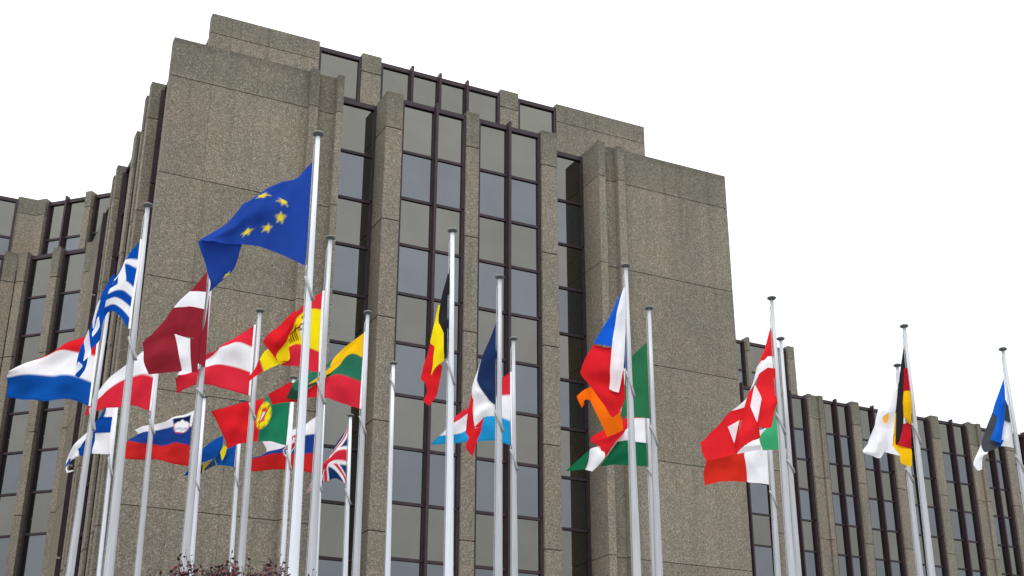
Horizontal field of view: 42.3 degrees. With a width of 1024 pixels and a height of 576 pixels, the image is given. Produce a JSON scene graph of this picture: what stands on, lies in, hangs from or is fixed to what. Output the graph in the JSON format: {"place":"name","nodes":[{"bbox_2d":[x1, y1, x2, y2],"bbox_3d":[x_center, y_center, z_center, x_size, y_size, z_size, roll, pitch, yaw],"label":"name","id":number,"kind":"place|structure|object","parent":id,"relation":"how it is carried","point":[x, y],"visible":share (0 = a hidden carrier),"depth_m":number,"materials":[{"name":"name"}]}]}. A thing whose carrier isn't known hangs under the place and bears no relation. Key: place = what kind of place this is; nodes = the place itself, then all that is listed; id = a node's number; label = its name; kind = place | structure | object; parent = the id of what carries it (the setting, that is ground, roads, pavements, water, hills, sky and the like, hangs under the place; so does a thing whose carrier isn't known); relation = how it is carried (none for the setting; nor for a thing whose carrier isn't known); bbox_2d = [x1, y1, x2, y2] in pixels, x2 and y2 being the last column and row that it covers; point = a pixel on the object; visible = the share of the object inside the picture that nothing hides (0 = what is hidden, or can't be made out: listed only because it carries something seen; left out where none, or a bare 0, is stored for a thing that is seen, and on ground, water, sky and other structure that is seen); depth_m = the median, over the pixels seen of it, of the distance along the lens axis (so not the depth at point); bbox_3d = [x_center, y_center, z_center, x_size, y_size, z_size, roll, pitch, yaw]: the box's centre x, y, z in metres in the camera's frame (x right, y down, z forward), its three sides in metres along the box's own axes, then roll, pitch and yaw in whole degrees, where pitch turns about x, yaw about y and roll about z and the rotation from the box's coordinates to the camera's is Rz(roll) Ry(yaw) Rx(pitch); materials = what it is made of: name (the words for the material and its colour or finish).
{"place":"outdoors","nodes":[
{"label":"outdoors","id":0,"kind":"place"},
{"bbox_2d":[0,13,1023,575],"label":"office building","id":1,"kind":"structure","parent":0,"point":[558,215],"depth_m":48.87,"materials":[{"name":"concrete"}]},
{"bbox_2d":[0,493,16,575],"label":"window","id":2,"kind":"structure","parent":1,"relation":"in","point":[7,501],"depth_m":57.45,"materials":[{"name":"grey glass"}]},
{"bbox_2d":[0,196,18,254],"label":"window","id":3,"kind":"structure","parent":1,"relation":"in","point":[8,205],"depth_m":64.19,"materials":[{"name":"grey glass"}]},
{"bbox_2d":[0,411,28,493],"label":"window","id":4,"kind":"structure","parent":1,"relation":"in","point":[14,433],"depth_m":58.80,"materials":[{"name":"grey glass"}]},
{"bbox_2d":[7,333,40,412],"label":"window","id":5,"kind":"structure","parent":1,"relation":"in","point":[27,345],"depth_m":60.55,"materials":[{"name":"grey glass"}]},
{"bbox_2d":[17,489,52,575],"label":"window","id":6,"kind":"structure","parent":1,"relation":"in","point":[39,502],"depth_m":56.76,"materials":[{"name":"grey glass"}]},
{"bbox_2d":[19,253,52,335],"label":"window","id":7,"kind":"structure","parent":1,"relation":"in","point":[40,265],"depth_m":61.71,"materials":[{"name":"grey glass"}]},
{"bbox_2d":[29,407,63,490],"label":"window","id":8,"kind":"structure","parent":1,"relation":"in","point":[50,422],"depth_m":58.22,"materials":[{"name":"grey glass"}]},
{"bbox_2d":[41,196,84,254],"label":"window","id":9,"kind":"structure","parent":1,"relation":"in","point":[64,217],"depth_m":64.46,"materials":[{"name":"grey glass"}]},
{"bbox_2d":[53,248,85,330],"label":"window","id":10,"kind":"structure","parent":1,"relation":"in","point":[72,272],"depth_m":61.19,"materials":[{"name":"grey glass"}]},
{"bbox_2d":[318,499,355,575],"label":"window","id":11,"kind":"structure","parent":1,"relation":"in","point":[332,532],"depth_m":43.28,"materials":[{"name":"grey glass"}]},
{"bbox_2d":[318,46,361,101],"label":"window","id":12,"kind":"structure","parent":1,"relation":"in","point":[332,63],"depth_m":52.53,"materials":[{"name":"grey glass"}]},
{"bbox_2d":[321,398,360,502],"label":"window","id":13,"kind":"structure","parent":1,"relation":"in","point":[336,418],"depth_m":44.57,"materials":[{"name":"grey glass"}]},
{"bbox_2d":[328,290,367,368],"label":"window","id":14,"kind":"structure","parent":1,"relation":"in","point":[348,318],"depth_m":46.30,"materials":[{"name":"grey glass"}]},
{"bbox_2d":[333,194,372,295],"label":"window","id":15,"kind":"structure","parent":1,"relation":"in","point":[354,215],"depth_m":47.42,"materials":[{"name":"grey glass"}]},
{"bbox_2d":[338,98,376,200],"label":"window","id":16,"kind":"structure","parent":1,"relation":"in","point":[358,139],"depth_m":48.94,"materials":[{"name":"grey glass"}]},
{"bbox_2d":[390,500,458,575],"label":"window","id":17,"kind":"structure","parent":1,"relation":"in","point":[417,530],"depth_m":43.62,"materials":[{"name":"grey glass"}]},
{"bbox_2d":[392,392,460,507],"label":"window","id":18,"kind":"structure","parent":1,"relation":"in","point":[418,476],"depth_m":44.78,"materials":[{"name":"grey glass"}]},
{"bbox_2d":[394,291,462,401],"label":"window","id":19,"kind":"structure","parent":1,"relation":"in","point":[415,315],"depth_m":46.24,"materials":[{"name":"grey glass"}]},
{"bbox_2d":[396,196,463,302],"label":"window","id":20,"kind":"structure","parent":1,"relation":"in","point":[423,236],"depth_m":47.76,"materials":[{"name":"grey glass"}]},
{"bbox_2d":[400,100,465,209],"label":"window","id":21,"kind":"structure","parent":1,"relation":"in","point":[433,138],"depth_m":49.28,"materials":[{"name":"grey glass"}]},
{"bbox_2d":[380,62,499,123],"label":"window","id":22,"kind":"structure","parent":1,"relation":"in","point":[417,87],"depth_m":54.30,"materials":[{"name":"grey glass"}]},
{"bbox_2d":[473,510,543,575],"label":"window","id":23,"kind":"structure","parent":1,"relation":"in","point":[530,535],"depth_m":45.03,"materials":[{"name":"grey glass"}]},
{"bbox_2d":[475,411,542,517],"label":"window","id":24,"kind":"structure","parent":1,"relation":"in","point":[529,426],"depth_m":46.05,"materials":[{"name":"grey glass"}]},
{"bbox_2d":[478,119,540,225],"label":"window","id":25,"kind":"structure","parent":1,"relation":"in","point":[509,156],"depth_m":50.58,"materials":[{"name":"grey glass"}]},
{"bbox_2d":[477,213,541,317],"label":"window","id":26,"kind":"structure","parent":1,"relation":"in","point":[511,249],"depth_m":49.08,"materials":[{"name":"grey glass"}]},
{"bbox_2d":[476,306,542,414],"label":"window","id":27,"kind":"structure","parent":1,"relation":"in","point":[528,329],"depth_m":47.83,"materials":[{"name":"grey glass"}]},
{"bbox_2d":[518,98,555,132],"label":"window","id":28,"kind":"structure","parent":1,"relation":"in","point":[534,117],"depth_m":56.16,"materials":[{"name":"grey glass"}]},
{"bbox_2d":[557,151,584,246],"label":"window","id":29,"kind":"structure","parent":1,"relation":"in","point":[570,194],"depth_m":52.62,"materials":[{"name":"grey glass"}]},
{"bbox_2d":[558,242,586,335],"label":"window","id":30,"kind":"structure","parent":1,"relation":"in","point":[571,258],"depth_m":51.10,"materials":[{"name":"grey glass"}]},
{"bbox_2d":[559,331,588,429],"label":"window","id":31,"kind":"structure","parent":1,"relation":"in","point":[573,347],"depth_m":49.64,"materials":[{"name":"black glass"}]},
{"bbox_2d":[560,426,590,529],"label":"window","id":32,"kind":"structure","parent":1,"relation":"in","point":[575,485],"depth_m":48.13,"materials":[{"name":"grey glass"}]},
{"bbox_2d":[562,527,591,575],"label":"window","id":33,"kind":"structure","parent":1,"relation":"in","point":[576,543],"depth_m":47.15,"materials":[{"name":"grey glass"}]},
{"bbox_2d":[748,512,774,575],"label":"window","id":34,"kind":"structure","parent":1,"relation":"in","point":[760,525],"depth_m":76.47,"materials":[{"name":"grey glass"}]},
{"bbox_2d":[781,391,811,458],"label":"window","id":35,"kind":"structure","parent":1,"relation":"in","point":[797,404],"depth_m":80.79,"materials":[{"name":"grey glass"}]},
{"bbox_2d":[787,457,816,519],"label":"window","id":36,"kind":"structure","parent":1,"relation":"in","point":[803,475],"depth_m":79.26,"materials":[{"name":"grey glass"}]},
{"bbox_2d":[791,518,821,575],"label":"window","id":37,"kind":"structure","parent":1,"relation":"in","point":[808,534],"depth_m":77.90,"materials":[{"name":"grey glass"}]},
{"bbox_2d":[823,399,855,465],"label":"window","id":38,"kind":"structure","parent":1,"relation":"in","point":[838,423],"depth_m":82.10,"materials":[{"name":"grey glass"}]},
{"bbox_2d":[829,462,861,525],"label":"window","id":39,"kind":"structure","parent":1,"relation":"in","point":[844,482],"depth_m":80.59,"materials":[{"name":"grey glass"}]},
{"bbox_2d":[835,523,866,575],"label":"window","id":40,"kind":"structure","parent":1,"relation":"in","point":[849,538],"depth_m":79.26,"materials":[{"name":"grey glass"}]},
{"bbox_2d":[859,405,894,471],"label":"window","id":41,"kind":"structure","parent":1,"relation":"in","point":[867,415],"depth_m":83.15,"materials":[{"name":"grey glass"}]},
{"bbox_2d":[865,468,901,530],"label":"window","id":42,"kind":"structure","parent":1,"relation":"in","point":[881,485],"depth_m":81.82,"materials":[{"name":"grey glass"}]},
{"bbox_2d":[872,528,906,575],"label":"window","id":43,"kind":"structure","parent":1,"relation":"in","point":[888,544],"depth_m":80.53,"materials":[{"name":"grey glass"}]},
{"bbox_2d":[904,413,935,477],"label":"window","id":44,"kind":"structure","parent":1,"relation":"in","point":[927,456],"depth_m":84.83,"materials":[{"name":"grey glass"}]},
{"bbox_2d":[905,474,943,536],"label":"window","id":45,"kind":"structure","parent":1,"relation":"in","point":[931,488],"depth_m":83.31,"materials":[{"name":"grey glass"}]},
{"bbox_2d":[913,534,948,575],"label":"window","id":46,"kind":"structure","parent":1,"relation":"in","point":[938,544],"depth_m":82.14,"materials":[{"name":"grey glass"}]},
{"bbox_2d":[938,419,973,483],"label":"window","id":47,"kind":"structure","parent":1,"relation":"in","point":[954,437],"depth_m":86.04,"materials":[{"name":"grey glass"}]},
{"bbox_2d":[946,480,981,541],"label":"window","id":48,"kind":"structure","parent":1,"relation":"in","point":[961,496],"depth_m":84.52,"materials":[{"name":"grey glass"}]},
{"bbox_2d":[954,538,986,575],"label":"window","id":49,"kind":"structure","parent":1,"relation":"in","point":[970,559],"depth_m":83.35,"materials":[{"name":"grey glass"}]},
{"bbox_2d":[981,428,1010,489],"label":"window","id":50,"kind":"structure","parent":1,"relation":"in","point":[996,464],"depth_m":87.18,"materials":[{"name":"grey glass"}]},
{"bbox_2d":[989,487,1018,545],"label":"window","id":51,"kind":"structure","parent":1,"relation":"in","point":[1001,499],"depth_m":85.91,"materials":[{"name":"grey glass"}]},
{"bbox_2d":[0,0,1023,433],"label":"sky","id":52,"kind":"structure","parent":0,"point":[869,154],"materials":[{"name":"white"}]},
{"bbox_3d":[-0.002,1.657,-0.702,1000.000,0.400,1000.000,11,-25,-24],"label":"plaza ground","id":53,"kind":"structure","parent":0,"visible":0},
{"bbox_2d":[65,312,109,575],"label":"flagpole","id":54,"kind":"object","parent":53,"relation":"on","point":[71,560],"visible":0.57,"depth_m":26.25,"materials":[{"name":"metal"}]},
{"bbox_2d":[7,336,98,405],"bbox_3d":[-9.527,1.780,27.442,2.198,1.644,0.426,-8,-24,19],"label":"flag","id":55,"kind":"object","parent":54,"relation":"attached to","point":[50,376],"visible":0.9,"depth_m":27.35,"materials":[{"name":"fabric"}]},
{"bbox_2d":[96,407,117,575],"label":"flagpole","id":56,"kind":"object","parent":53,"relation":"on","point":[104,516],"visible":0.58,"depth_m":30.83,"materials":[{"name":"white metal"}]},
{"bbox_2d":[65,408,114,472],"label":"flag","id":57,"kind":"object","parent":56,"relation":"attached to","point":[101,439],"visible":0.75,"depth_m":31.52,"materials":[{"name":"fabric"}]},
{"bbox_2d":[102,202,152,575],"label":"flagpole","id":58,"kind":"object","parent":53,"relation":"on","point":[110,548],"visible":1,"depth_m":21.64,"materials":[{"name":"metal"}]},
{"bbox_2d":[75,239,141,377],"bbox_3d":[-6.905,0.340,22.695,1.071,2.412,0.178,-10,-25,22],"label":"flag","id":59,"kind":"object","parent":58,"relation":"attached to","point":[118,298],"visible":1,"depth_m":22.70,"materials":[{"name":"fabric"}]},
{"bbox_2d":[133,374,158,575],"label":"flagpole","id":60,"kind":"object","parent":53,"relation":"on","point":[140,542],"visible":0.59,"depth_m":29.11,"materials":[{"name":"metal"}]},
{"bbox_2d":[84,352,154,414],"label":"flag","id":61,"kind":"object","parent":60,"relation":"attached to","point":[110,394],"visible":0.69,"depth_m":30.22,"materials":[{"name":"fabric"}]},
{"bbox_2d":[179,276,211,572],"bbox_3d":[-5.759,5.073,23.333,0.300,12.048,0.269,11,-25,-24],"label":"flagpole","id":62,"kind":"object","parent":53,"relation":"on","point":[188,517],"visible":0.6,"depth_m":24.09,"materials":[{"name":"metal"}]},
{"bbox_2d":[143,272,209,373],"bbox_3d":[-6.370,0.650,25.151,1.293,2.066,0.218,-3,-23,8],"label":"flag","id":63,"kind":"object","parent":62,"relation":"attached to","point":[168,346],"visible":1,"depth_m":25.02,"materials":[{"name":"fabric"}]},
{"bbox_2d":[189,394,207,575],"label":"flagpole","id":64,"kind":"object","parent":53,"relation":"on","point":[194,521],"visible":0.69,"depth_m":32.12,"materials":[{"name":"white metal"}]},
{"bbox_2d":[125,411,193,465],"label":"flag","id":65,"kind":"object","parent":64,"relation":"attached to","point":[171,440],"visible":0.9,"depth_m":32.97,"materials":[{"name":"fabric"}]},
{"bbox_2d":[148,549,289,575],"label":"purple leaf shrub","id":66,"kind":"object","parent":53,"relation":"on","point":[223,570],"visible":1,"depth_m":12.82,"materials":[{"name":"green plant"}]},
{"bbox_2d":[228,399,245,575],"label":"flagpole","id":67,"kind":"object","parent":53,"relation":"on","point":[234,504],"visible":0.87,"depth_m":32.38,"materials":[{"name":"white metal"}]},
{"bbox_2d":[184,436,236,475],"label":"flag","id":68,"kind":"object","parent":67,"relation":"attached to","point":[224,454],"visible":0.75,"depth_m":33.00,"materials":[{"name":"fabric"}]},
{"bbox_2d":[236,308,263,575],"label":"flagpole","id":69,"kind":"object","parent":53,"relation":"on","point":[244,511],"visible":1,"depth_m":26.50,"materials":[{"name":"metal"}]},
{"bbox_2d":[175,325,255,395],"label":"flag","id":70,"kind":"object","parent":69,"relation":"attached to","point":[228,365],"visible":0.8,"depth_m":27.56,"materials":[{"name":"fabric"}]},
{"bbox_2d":[279,375,297,575],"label":"flagpole","id":71,"kind":"object","parent":53,"relation":"on","point":[288,468],"visible":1,"depth_m":30.66,"materials":[{"name":"white metal"}]},
{"bbox_2d":[211,396,290,448],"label":"flag","id":72,"kind":"object","parent":71,"relation":"attached to","point":[272,422],"visible":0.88,"depth_m":31.51,"materials":[{"name":"fabric"}]},
{"bbox_2d":[286,130,323,575],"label":"flagpole","id":73,"kind":"object","parent":53,"relation":"on","point":[293,553],"visible":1,"depth_m":19.21,"materials":[{"name":"silver metal"}]},
{"bbox_2d":[198,162,313,291],"bbox_3d":[-4.025,-0.980,20.848,2.075,1.801,0.438,-9,-25,21],"label":"flag","id":74,"kind":"object","parent":73,"relation":"attached to","point":[274,218],"visible":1,"depth_m":20.70,"materials":[{"name":"fabric"}]},
{"bbox_2d":[305,235,334,575],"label":"flagpole","id":75,"kind":"object","parent":53,"relation":"on","point":[313,524],"visible":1,"depth_m":22.94,"materials":[{"name":"metal"}]},
{"bbox_2d":[248,291,324,381],"bbox_3d":[-4.087,0.858,23.905,1.452,1.615,0.283,-7,-24,16],"label":"flag","id":76,"kind":"object","parent":75,"relation":"attached to","point":[284,339],"visible":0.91,"depth_m":23.87,"materials":[{"name":"fabric"}]},
{"bbox_2d":[316,397,326,575],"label":"flagpole","id":77,"kind":"object","parent":53,"relation":"on","point":[321,489],"visible":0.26,"depth_m":32.03,"materials":[{"name":"white metal"}]},
{"bbox_2d":[251,417,316,472],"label":"flag","id":78,"kind":"object","parent":77,"relation":"attached to","point":[273,457],"visible":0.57,"depth_m":32.81,"materials":[{"name":"fabric"}]},
{"bbox_2d":[342,413,353,575],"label":"flagpole","id":79,"kind":"object","parent":53,"relation":"on","point":[346,525],"visible":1,"depth_m":33.59,"materials":[{"name":"white metal"}]},
{"bbox_2d":[306,427,348,492],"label":"flag","id":80,"kind":"object","parent":79,"relation":"attached to","point":[334,465],"visible":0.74,"depth_m":34.11,"materials":[{"name":"fabric"}]},
{"bbox_2d":[351,310,371,575],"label":"flagpole","id":81,"kind":"object","parent":53,"relation":"on","point":[358,518],"visible":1,"depth_m":26.57,"materials":[{"name":"metal"}]},
{"bbox_2d":[268,332,364,408],"bbox_3d":[-4.104,1.820,27.730,2.231,1.699,0.188,-8,-24,18],"label":"flag","id":82,"kind":"object","parent":81,"relation":"attached to","point":[343,381],"visible":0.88,"depth_m":27.56,"materials":[{"name":"fabric"}]},
{"bbox_2d":[384,361,396,575],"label":"flagpole","id":83,"kind":"object","parent":53,"relation":"on","point":[387,563],"visible":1,"depth_m":29.70,"materials":[{"name":"white metal"}]},
{"bbox_2d":[443,228,457,575],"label":"flagpole","id":84,"kind":"object","parent":53,"relation":"on","point":[449,505],"visible":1,"depth_m":22.67,"materials":[{"name":"white metal"}]},
{"bbox_2d":[421,268,449,405],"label":"flag","id":85,"kind":"object","parent":84,"relation":"attached to","point":[432,366],"visible":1,"depth_m":23.30,"materials":[{"name":"fabric"}]},
{"bbox_2d":[493,274,503,575],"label":"flagpole","id":86,"kind":"object","parent":53,"relation":"on","point":[498,567],"visible":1,"depth_m":24.79,"materials":[{"name":"metal"}]},
{"bbox_2d":[465,324,496,455],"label":"flag","id":87,"kind":"object","parent":86,"relation":"attached to","point":[482,404],"visible":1,"depth_m":25.27,"materials":[{"name":"fabric"}]},
{"bbox_2d":[509,336,518,575],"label":"flagpole","id":88,"kind":"object","parent":53,"relation":"on","point":[514,552],"visible":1,"depth_m":28.08,"materials":[{"name":"metal"}]},
{"bbox_2d":[431,372,511,445],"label":"flag","id":89,"kind":"object","parent":88,"relation":"attached to","point":[487,432],"visible":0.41,"depth_m":28.80,"materials":[{"name":"fabric"}]},
{"bbox_2d":[621,263,641,575],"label":"flagpole","id":90,"kind":"object","parent":53,"relation":"on","point":[635,540],"visible":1,"depth_m":24.18,"materials":[{"name":"metal"}]},
{"bbox_2d":[580,287,626,416],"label":"flag","id":91,"kind":"object","parent":90,"relation":"attached to","point":[602,372],"visible":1,"depth_m":24.95,"materials":[{"name":"fabric"}]},
{"bbox_2d":[645,359,655,575],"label":"flagpole","id":92,"kind":"object","parent":53,"relation":"on","point":[651,509],"visible":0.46,"depth_m":29.36,"materials":[{"name":"metal"}]},
{"bbox_2d":[566,417,647,470],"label":"flag","id":93,"kind":"object","parent":92,"relation":"attached to","point":[618,454],"visible":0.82,"depth_m":29.99,"materials":[{"name":"fabric"}]},
{"bbox_2d":[645,306,662,575],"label":"flagpole","id":94,"kind":"object","parent":53,"relation":"on","point":[658,565],"visible":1,"depth_m":26.34,"materials":[{"name":"metal"}]},
{"bbox_2d":[577,343,650,436],"bbox_3d":[2.071,2.092,27.149,1.490,1.952,0.214,-2,-23,6],"label":"flag","id":95,"kind":"object","parent":94,"relation":"attached to","point":[612,425],"visible":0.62,"depth_m":27.04,"materials":[{"name":"fabric"}]},
{"bbox_2d":[767,450,780,575],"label":"flagpole","id":96,"kind":"object","parent":53,"relation":"on","point":[777,566],"visible":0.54,"depth_m":30.77,"materials":[{"name":"metal"}]},
{"bbox_2d":[704,444,770,484],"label":"flag","id":97,"kind":"object","parent":96,"relation":"attached to","point":[751,466],"visible":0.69,"depth_m":31.45,"materials":[{"name":"fabric"}]},
{"bbox_2d":[767,296,795,575],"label":"flagpole","id":98,"kind":"object","parent":53,"relation":"on","point":[790,560],"visible":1,"depth_m":25.79,"materials":[{"name":"metal"}]},
{"bbox_2d":[700,328,776,460],"bbox_3d":[4.546,2.114,26.613,1.654,2.660,0.243,-11,-25,24],"label":"flag","id":99,"kind":"object","parent":98,"relation":"attached to","point":[725,437],"visible":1,"depth_m":26.41,"materials":[{"name":"fabric"}]},
{"bbox_2d":[777,336,801,575],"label":"flagpole","id":100,"kind":"object","parent":53,"relation":"on","point":[790,472],"visible":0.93,"depth_m":28.12,"materials":[{"name":"metal"}]},
{"bbox_2d":[893,363,922,575],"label":"flagpole","id":101,"kind":"object","parent":53,"relation":"on","point":[916,542],"visible":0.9,"depth_m":29.49,"materials":[{"name":"metal"}]},
{"bbox_2d":[863,390,899,457],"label":"flag","id":102,"kind":"object","parent":101,"relation":"attached to","point":[880,442],"visible":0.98,"depth_m":30.46,"materials":[{"name":"fabric"}]},
{"bbox_2d":[900,324,935,575],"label":"flagpole","id":103,"kind":"object","parent":53,"relation":"on","point":[925,521],"visible":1,"depth_m":27.29,"materials":[{"name":"metal"}]},
{"bbox_2d":[892,348,911,466],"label":"flag","id":104,"kind":"object","parent":103,"relation":"attached to","point":[901,444],"visible":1,"depth_m":27.77,"materials":[{"name":"fabric"}]},
{"bbox_2d":[998,347,1023,509],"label":"flagpole","id":105,"kind":"object","parent":53,"relation":"on","point":[1018,459],"visible":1,"depth_m":29.16,"materials":[{"name":"metal"}]},
{"bbox_2d":[973,379,1013,470],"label":"flag","id":106,"kind":"object","parent":105,"relation":"attached to","point":[998,432],"visible":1,"depth_m":29.22,"materials":[{"name":"fabric"}]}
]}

